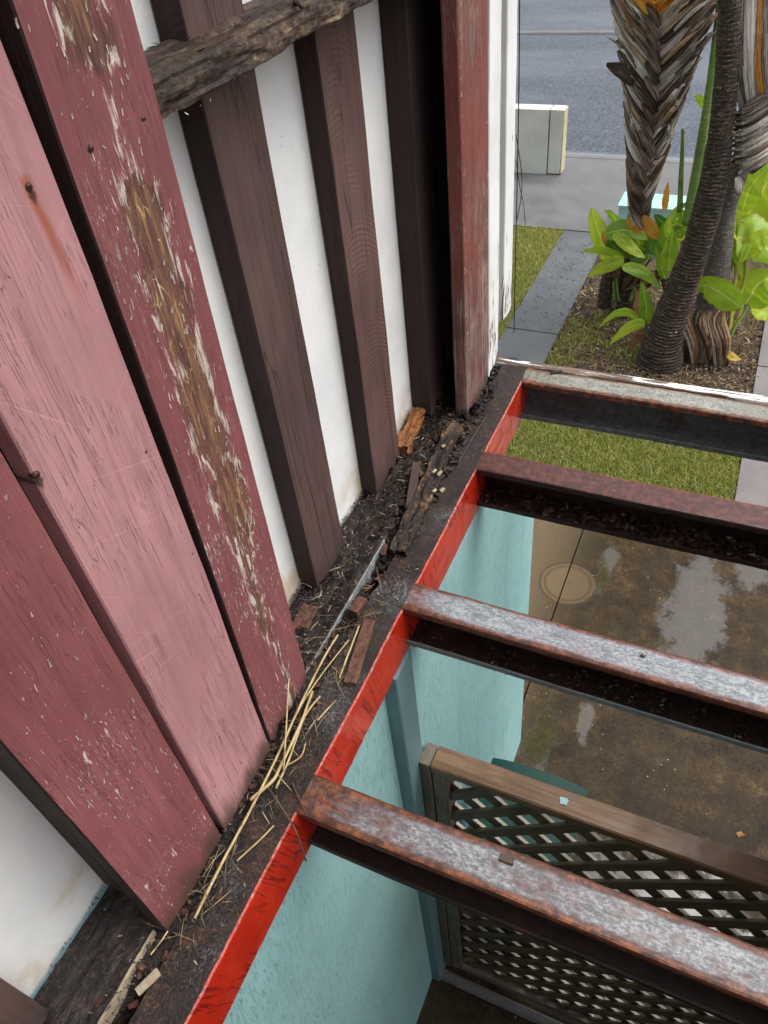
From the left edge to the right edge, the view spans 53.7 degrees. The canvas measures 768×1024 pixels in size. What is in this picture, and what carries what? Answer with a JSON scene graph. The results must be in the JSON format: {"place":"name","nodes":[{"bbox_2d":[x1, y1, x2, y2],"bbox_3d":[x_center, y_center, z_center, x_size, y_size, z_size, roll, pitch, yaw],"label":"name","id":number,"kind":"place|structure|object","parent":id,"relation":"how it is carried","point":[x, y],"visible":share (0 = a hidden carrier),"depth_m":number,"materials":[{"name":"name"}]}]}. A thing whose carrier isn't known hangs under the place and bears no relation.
{"place":"outdoors","nodes":[
{"label":"outdoors","id":0,"kind":"place"},
{"bbox_2d":[498,223,563,340],"bbox_3d":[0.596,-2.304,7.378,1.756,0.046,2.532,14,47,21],"label":"side lawn grass","id":1,"kind":"structure","parent":0,"point":[542,252],"depth_m":7.52,"materials":[{"name":"green plant"}]},
{"bbox_2d":[498,230,598,362],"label":"garden path","id":2,"kind":"structure","parent":0,"point":[527,340],"depth_m":6.85,"materials":[{"name":"grey concrete"}]},
{"bbox_2d":[517,232,597,330],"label":"path crumbs","id":3,"kind":"object","parent":2,"relation":"on","point":[558,282],"visible":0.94,"depth_m":7.10,"materials":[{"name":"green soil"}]},
{"bbox_2d":[416,518,767,1023],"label":"patio","id":4,"kind":"structure","parent":0,"point":[708,610],"depth_m":3.84,"materials":[{"name":"concrete"}]},
{"bbox_2d":[223,506,533,1023],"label":"wall","id":5,"kind":"structure","parent":4,"relation":"on","point":[346,942],"depth_m":1.93,"materials":[{"name":"blue paint"}]},
{"bbox_2d":[0,0,517,1023],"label":"house wall","id":6,"kind":"structure","parent":5,"relation":"on","point":[254,282],"depth_m":1.03,"materials":[{"name":"red paint"}]},
{"bbox_2d":[39,896,166,1023],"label":"plate litter","id":7,"kind":"object","parent":6,"relation":"on","point":[140,939],"visible":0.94,"depth_m":1.10,"materials":[{"name":"brown soil"}]},
{"bbox_2d":[293,603,318,629],"bbox_3d":[-0.160,0.212,1.530,0.038,0.008,0.066,9,46,16],"label":"board scrap","id":8,"kind":"object","parent":6,"relation":"on","point":[309,612],"visible":0.98,"depth_m":1.53,"materials":[{"name":"brown wood"}]},
{"bbox_2d":[289,373,456,667],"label":"plate litter","id":9,"kind":"object","parent":6,"relation":"on","point":[358,539],"visible":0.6,"depth_m":1.68,"materials":[{"name":"black soil"}]},
{"bbox_2d":[398,407,425,456],"bbox_3d":[0.066,-0.203,1.910,0.043,0.045,0.152,10,46,17],"label":"rotten lump","id":10,"kind":"object","parent":6,"relation":"on","point":[408,434],"visible":0.94,"depth_m":1.89,"materials":[{"name":"brown wood"}]},
{"bbox_2d":[513,0,519,332],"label":"cable","id":11,"kind":"object","parent":6,"relation":"hanging from","point":[517,161],"visible":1,"depth_m":1.84,"materials":[{"name":"black rubber"}]},
{"bbox_2d":[515,134,521,217],"bbox_3d":[0.336,-0.826,1.894,0.021,0.219,0.002,14,47,21],"label":"cable","id":12,"kind":"object","parent":6,"relation":"hanging from","point":[521,177],"visible":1,"depth_m":1.88,"materials":[{"name":"black rubber"}]},
{"bbox_2d":[516,162,525,224],"bbox_3d":[0.345,-0.803,1.912,0.031,0.161,0.002,14,47,21],"label":"cable","id":13,"kind":"object","parent":6,"relation":"hanging from","point":[521,195],"visible":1,"depth_m":1.92,"materials":[{"name":"black rubber"}]},
{"bbox_2d":[86,356,517,1023],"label":"gap litter","id":14,"kind":"object","parent":5,"relation":"on","point":[254,787],"visible":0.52,"depth_m":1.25,"materials":[{"name":"brown wood"}]},
{"bbox_2d":[143,566,398,950],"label":"straw bits","id":15,"kind":"object","parent":14,"relation":"on","point":[193,940],"visible":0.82,"depth_m":1.29,"materials":[{"name":"beige plant"}]},
{"bbox_2d":[379,401,478,565],"bbox_3d":[0.106,-0.089,1.821,0.092,0.055,0.616,14,47,21],"label":"split rot","id":16,"kind":"object","parent":14,"relation":"on","point":[422,474],"visible":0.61,"depth_m":1.81,"materials":[{"name":"black wood"}]},
{"bbox_2d":[358,367,500,576],"bbox_3d":[0.157,-0.138,1.872,0.137,0.065,0.830,14,47,21],"label":"rotten rubble","id":17,"kind":"object","parent":14,"relation":"on","point":[383,564],"visible":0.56,"depth_m":1.81,"materials":[{"name":"black wood"}]},
{"bbox_2d":[381,543,387,554],"bbox_3d":[0.001,0.081,1.644,0.011,0.015,0.025,8,46,15],"label":"wood chip","id":18,"kind":"object","parent":17,"relation":"on","point":[384,549],"visible":1,"depth_m":1.64,"materials":[{"name":"brown wood"}]},
{"bbox_2d":[405,462,420,508],"bbox_3d":[0.068,-0.064,1.769,0.021,0.015,0.151,2,44,9],"label":"wood lath","id":19,"kind":"object","parent":17,"relation":"on","point":[413,480],"visible":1,"depth_m":1.77,"materials":[{"name":"brown wood"}]},
{"bbox_2d":[128,357,767,1023],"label":"deck frame","id":20,"kind":"object","parent":5,"relation":"on","point":[696,965],"visible":0.96,"depth_m":1.38,"materials":[{"name":"metal"}]},
{"bbox_2d":[135,968,160,995],"bbox_3d":[-0.335,0.667,1.077,0.037,0.010,0.013,-35,50,-26],"label":"wood splinter","id":21,"kind":"object","parent":20,"relation":"on","point":[150,979],"visible":1,"depth_m":1.07,"materials":[{"name":"beige wood"}]},
{"bbox_2d":[150,931,167,954],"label":"dry stalk","id":22,"kind":"object","parent":20,"relation":"on","point":[155,948],"visible":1,"depth_m":1.11,"materials":[{"name":"plant"}]},
{"bbox_2d":[237,825,273,861],"bbox_3d":[-0.204,0.528,1.209,0.076,0.005,0.005,-37,51,-27],"label":"dry stalk","id":23,"kind":"object","parent":20,"relation":"on","point":[247,851],"visible":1,"depth_m":1.20,"materials":[{"name":"plant"}]},
{"bbox_2d":[193,634,338,918],"bbox_3d":[-0.184,0.421,1.298,0.011,0.025,0.536,11,47,19],"label":"dry stalk","id":24,"kind":"object","parent":20,"relation":"on","point":[252,805],"visible":0.97,"depth_m":1.25,"materials":[{"name":"plant"}]},
{"bbox_2d":[249,690,313,800],"bbox_3d":[-0.167,0.402,1.310,0.028,0.018,0.218,14,47,21],"label":"dry stalk","id":25,"kind":"object","parent":20,"relation":"on","point":[267,785],"visible":1,"depth_m":1.30,"materials":[{"name":"plant"}]},
{"bbox_2d":[260,776,306,861],"bbox_3d":[-0.164,0.506,1.256,0.009,0.072,0.136,-27,47,-20],"label":"twig","id":26,"kind":"object","parent":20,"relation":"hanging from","point":[281,807],"visible":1,"depth_m":1.23,"materials":[{"name":"brown wood"}]},
{"bbox_2d":[283,680,288,768],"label":"dry stalk","id":27,"kind":"object","parent":20,"relation":"on","point":[286,726],"visible":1,"depth_m":1.30,"materials":[{"name":"plant"}]},
{"bbox_2d":[288,743,305,765],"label":"dry stalk","id":28,"kind":"object","parent":20,"relation":"on","point":[298,758],"visible":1,"depth_m":1.30,"materials":[{"name":"plant"}]},
{"bbox_2d":[275,696,320,788],"bbox_3d":[-0.152,0.396,1.321,0.012,0.014,0.181,11,47,19],"label":"dry stalk","id":29,"kind":"object","parent":20,"relation":"on","point":[291,752],"visible":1,"depth_m":1.30,"materials":[{"name":"plant"}]},
{"bbox_2d":[291,782,307,815],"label":"twig","id":30,"kind":"object","parent":20,"relation":"on","point":[298,798],"visible":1,"depth_m":1.25,"materials":[{"name":"wood"}]},
{"bbox_2d":[275,639,348,756],"bbox_3d":[-0.136,0.340,1.385,0.015,0.009,0.289,15,48,22],"label":"dry stalk","id":31,"kind":"object","parent":20,"relation":"on","point":[322,674],"visible":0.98,"depth_m":1.42,"materials":[{"name":"plant"}]},
{"bbox_2d":[317,700,336,720],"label":"dry stalk","id":32,"kind":"object","parent":20,"relation":"on","point":[323,713],"visible":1,"depth_m":1.36,"materials":[{"name":"plant"}]},
{"bbox_2d":[338,625,359,678],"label":"dry stalk","id":33,"kind":"object","parent":20,"relation":"on","point":[342,669],"visible":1,"depth_m":1.44,"materials":[{"name":"plant"}]},
{"bbox_2d":[348,595,367,616],"bbox_3d":[-0.051,0.188,1.521,0.022,0.023,0.041,19,50,25],"label":"wood block","id":34,"kind":"object","parent":20,"relation":"on","point":[358,605],"depth_m":1.51,"materials":[{"name":"brown wood"}]},
{"bbox_2d":[343,618,374,685],"bbox_3d":[-0.046,0.267,1.453,0.026,0.013,0.149,6,45,14],"label":"wood lath","id":35,"kind":"object","parent":20,"relation":"on","point":[357,660],"visible":1,"depth_m":1.45,"materials":[{"name":"brown wood"}]},
{"bbox_2d":[390,420,463,555],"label":"rotten beam","id":36,"kind":"structure","parent":20,"relation":"on","point":[413,514],"depth_m":1.74,"materials":[{"name":"brown wood"}]},
{"bbox_2d":[457,416,486,463],"bbox_3d":[0.220,-0.181,1.887,0.004,0.011,0.194,16,48,22],"label":"twig","id":37,"kind":"object","parent":20,"relation":"on","point":[471,440],"visible":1,"depth_m":1.88,"materials":[{"name":"brown wood"}]},
{"bbox_2d":[498,853,513,865],"bbox_3d":[0.187,0.529,1.157,0.024,0.008,0.012,14,47,21],"label":"bark chip","id":38,"kind":"object","parent":20,"relation":"on","point":[506,859],"visible":1,"depth_m":1.15,"materials":[{"name":"brown wood"}]},
{"bbox_2d":[550,370,561,374],"bbox_3d":[0.469,-0.381,2.067,0.034,0.005,0.011,-13,44,-6],"label":"paint chip","id":39,"kind":"object","parent":20,"relation":"on","point":[555,372],"visible":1,"depth_m":2.06,"materials":[{"name":"paint"}]},
{"bbox_2d":[413,622,767,748],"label":"channel crumbs","id":40,"kind":"object","parent":20,"relation":"on","point":[625,701],"visible":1,"depth_m":1.49,"materials":[{"name":"black soil"}]},
{"bbox_2d":[479,483,767,568],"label":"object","id":41,"kind":"object","parent":20,"relation":"on","point":[710,541],"visible":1,"depth_m":1.78,"materials":[{"name":"black plant"}]},
{"bbox_2d":[419,742,767,1023],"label":"lattice gate","id":42,"kind":"structure","parent":5,"relation":"attached to","point":[443,770],"depth_m":1.94,"materials":[{"name":"brown wood"}]},
{"bbox_2d":[560,797,568,804],"bbox_3d":[0.428,0.687,1.804,0.022,0.002,0.018,9,46,16],"label":"paint flake","id":43,"kind":"object","parent":42,"relation":"on","point":[564,801],"visible":1,"depth_m":1.80,"materials":[{"name":"teal paint"}]},
{"bbox_2d":[441,969,563,1023],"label":"threshold","id":44,"kind":"object","parent":4,"relation":"on","point":[496,999],"visible":0.92,"depth_m":2.99,"materials":[{"name":"grey metal"}]},
{"bbox_2d":[468,758,587,957],"bbox_3d":[0.507,1.362,2.816,0.330,1.065,0.363,14,47,21],"label":"wheelie bin","id":45,"kind":"object","parent":4,"relation":"on","point":[541,775],"visible":0.1,"depth_m":2.52,"materials":[{"name":"teal plastic"}]},
{"bbox_2d":[736,831,744,837],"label":"fallen leaf","id":46,"kind":"object","parent":4,"relation":"on","point":[740,834],"visible":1,"depth_m":3.36,"materials":[{"name":"orange plant"}]},
{"bbox_2d":[513,157,692,242],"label":"driveway","id":47,"kind":"structure","parent":0,"point":[572,194],"depth_m":8.50,"materials":[{"name":"grey concrete"}]},
{"bbox_2d":[514,104,568,173],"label":"letterbox pillar","id":48,"kind":"structure","parent":47,"relation":"on","point":[542,138],"depth_m":8.73,"materials":[{"name":"beige concrete"}]},
{"bbox_2d":[618,192,686,223],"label":"garden block","id":49,"kind":"structure","parent":47,"relation":"on","point":[656,207],"depth_m":7.57,"materials":[{"name":"concrete"}]},
{"bbox_2d":[517,0,715,29],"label":"road","id":50,"kind":"structure","parent":0,"point":[566,15],"depth_m":14.48,"materials":[{"name":"grey asphalt"}]},
{"bbox_2d":[516,34,739,160],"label":"road","id":51,"kind":"structure","parent":0,"point":[577,76],"depth_m":11.15,"materials":[{"name":"grey asphalt"}]},
{"bbox_2d":[734,320,767,506],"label":"side path","id":52,"kind":"structure","parent":0,"point":[752,487],"depth_m":5.02,"materials":[{"name":"grey concrete"}]},
{"label":"ground","id":53,"kind":"structure","parent":0,"visible":0},
{"bbox_2d":[517,29,712,34],"bbox_3d":[-2.493,-9.929,15.807,100.000,0.112,0.200,14,47,21],"label":"gutter","id":54,"kind":"object","parent":53,"relation":"on","point":[524,32],"depth_m":13.52,"materials":[{"name":"grey concrete"}]},
{"bbox_2d":[504,419,742,500],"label":"lawn grass","id":55,"kind":"structure","parent":53,"relation":"on","point":[654,452],"depth_m":5.22,"materials":[{"name":"green plant"}]},
{"bbox_2d":[565,154,692,163],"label":"kerb","id":56,"kind":"structure","parent":53,"relation":"on","point":[616,158],"depth_m":9.15,"materials":[{"name":"concrete"}]},
{"bbox_2d":[505,243,767,499],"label":"garden bed","id":57,"kind":"object","parent":53,"relation":"on","point":[651,265],"visible":0.24,"depth_m":6.14,"materials":[{"name":"soil"}]},
{"bbox_2d":[599,282,653,350],"bbox_3d":[1.920,-1.522,6.030,0.408,0.684,0.123,14,47,21],"label":"young shoot","id":58,"kind":"object","parent":57,"relation":"on","point":[641,315],"visible":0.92,"depth_m":5.99,"materials":[{"name":"green plant"}]},
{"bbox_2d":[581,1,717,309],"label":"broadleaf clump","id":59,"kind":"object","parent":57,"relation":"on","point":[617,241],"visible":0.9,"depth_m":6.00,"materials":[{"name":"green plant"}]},
{"bbox_2d":[540,258,762,388],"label":"bed grass","id":60,"kind":"structure","parent":57,"relation":"on","point":[590,331],"depth_m":6.34,"materials":[{"name":"green plant"}]},
{"bbox_2d":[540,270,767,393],"bbox_3d":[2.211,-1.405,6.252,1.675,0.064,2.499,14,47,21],"label":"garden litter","id":61,"kind":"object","parent":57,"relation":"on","point":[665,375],"visible":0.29,"depth_m":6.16,"materials":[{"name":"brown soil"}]},
{"bbox_2d":[622,339,756,392],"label":"fallen petals","id":62,"kind":"object","parent":61,"relation":"on","point":[700,369],"visible":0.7,"depth_m":5.84,"materials":[{"name":"brown plant"}]},
{"bbox_2d":[606,0,717,318],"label":"palm tree","id":63,"kind":"object","parent":57,"relation":"on","point":[660,44],"visible":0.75,"depth_m":5.20,"materials":[{"name":"brown plant"}]},
{"bbox_2d":[636,0,742,376],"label":"palm tree","id":64,"kind":"object","parent":57,"relation":"on","point":[661,350],"visible":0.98,"depth_m":5.11,"materials":[{"name":"brown plant"}]},
{"bbox_2d":[683,0,767,367],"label":"palm tree","id":65,"kind":"object","parent":57,"relation":"on","point":[707,338],"visible":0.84,"depth_m":4.88,"materials":[{"name":"plant"}]},
{"bbox_2d":[696,163,767,360],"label":"broadleaf clump","id":66,"kind":"object","parent":57,"relation":"on","point":[749,288],"visible":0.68,"depth_m":5.57,"materials":[{"name":"green plant"}]}
]}

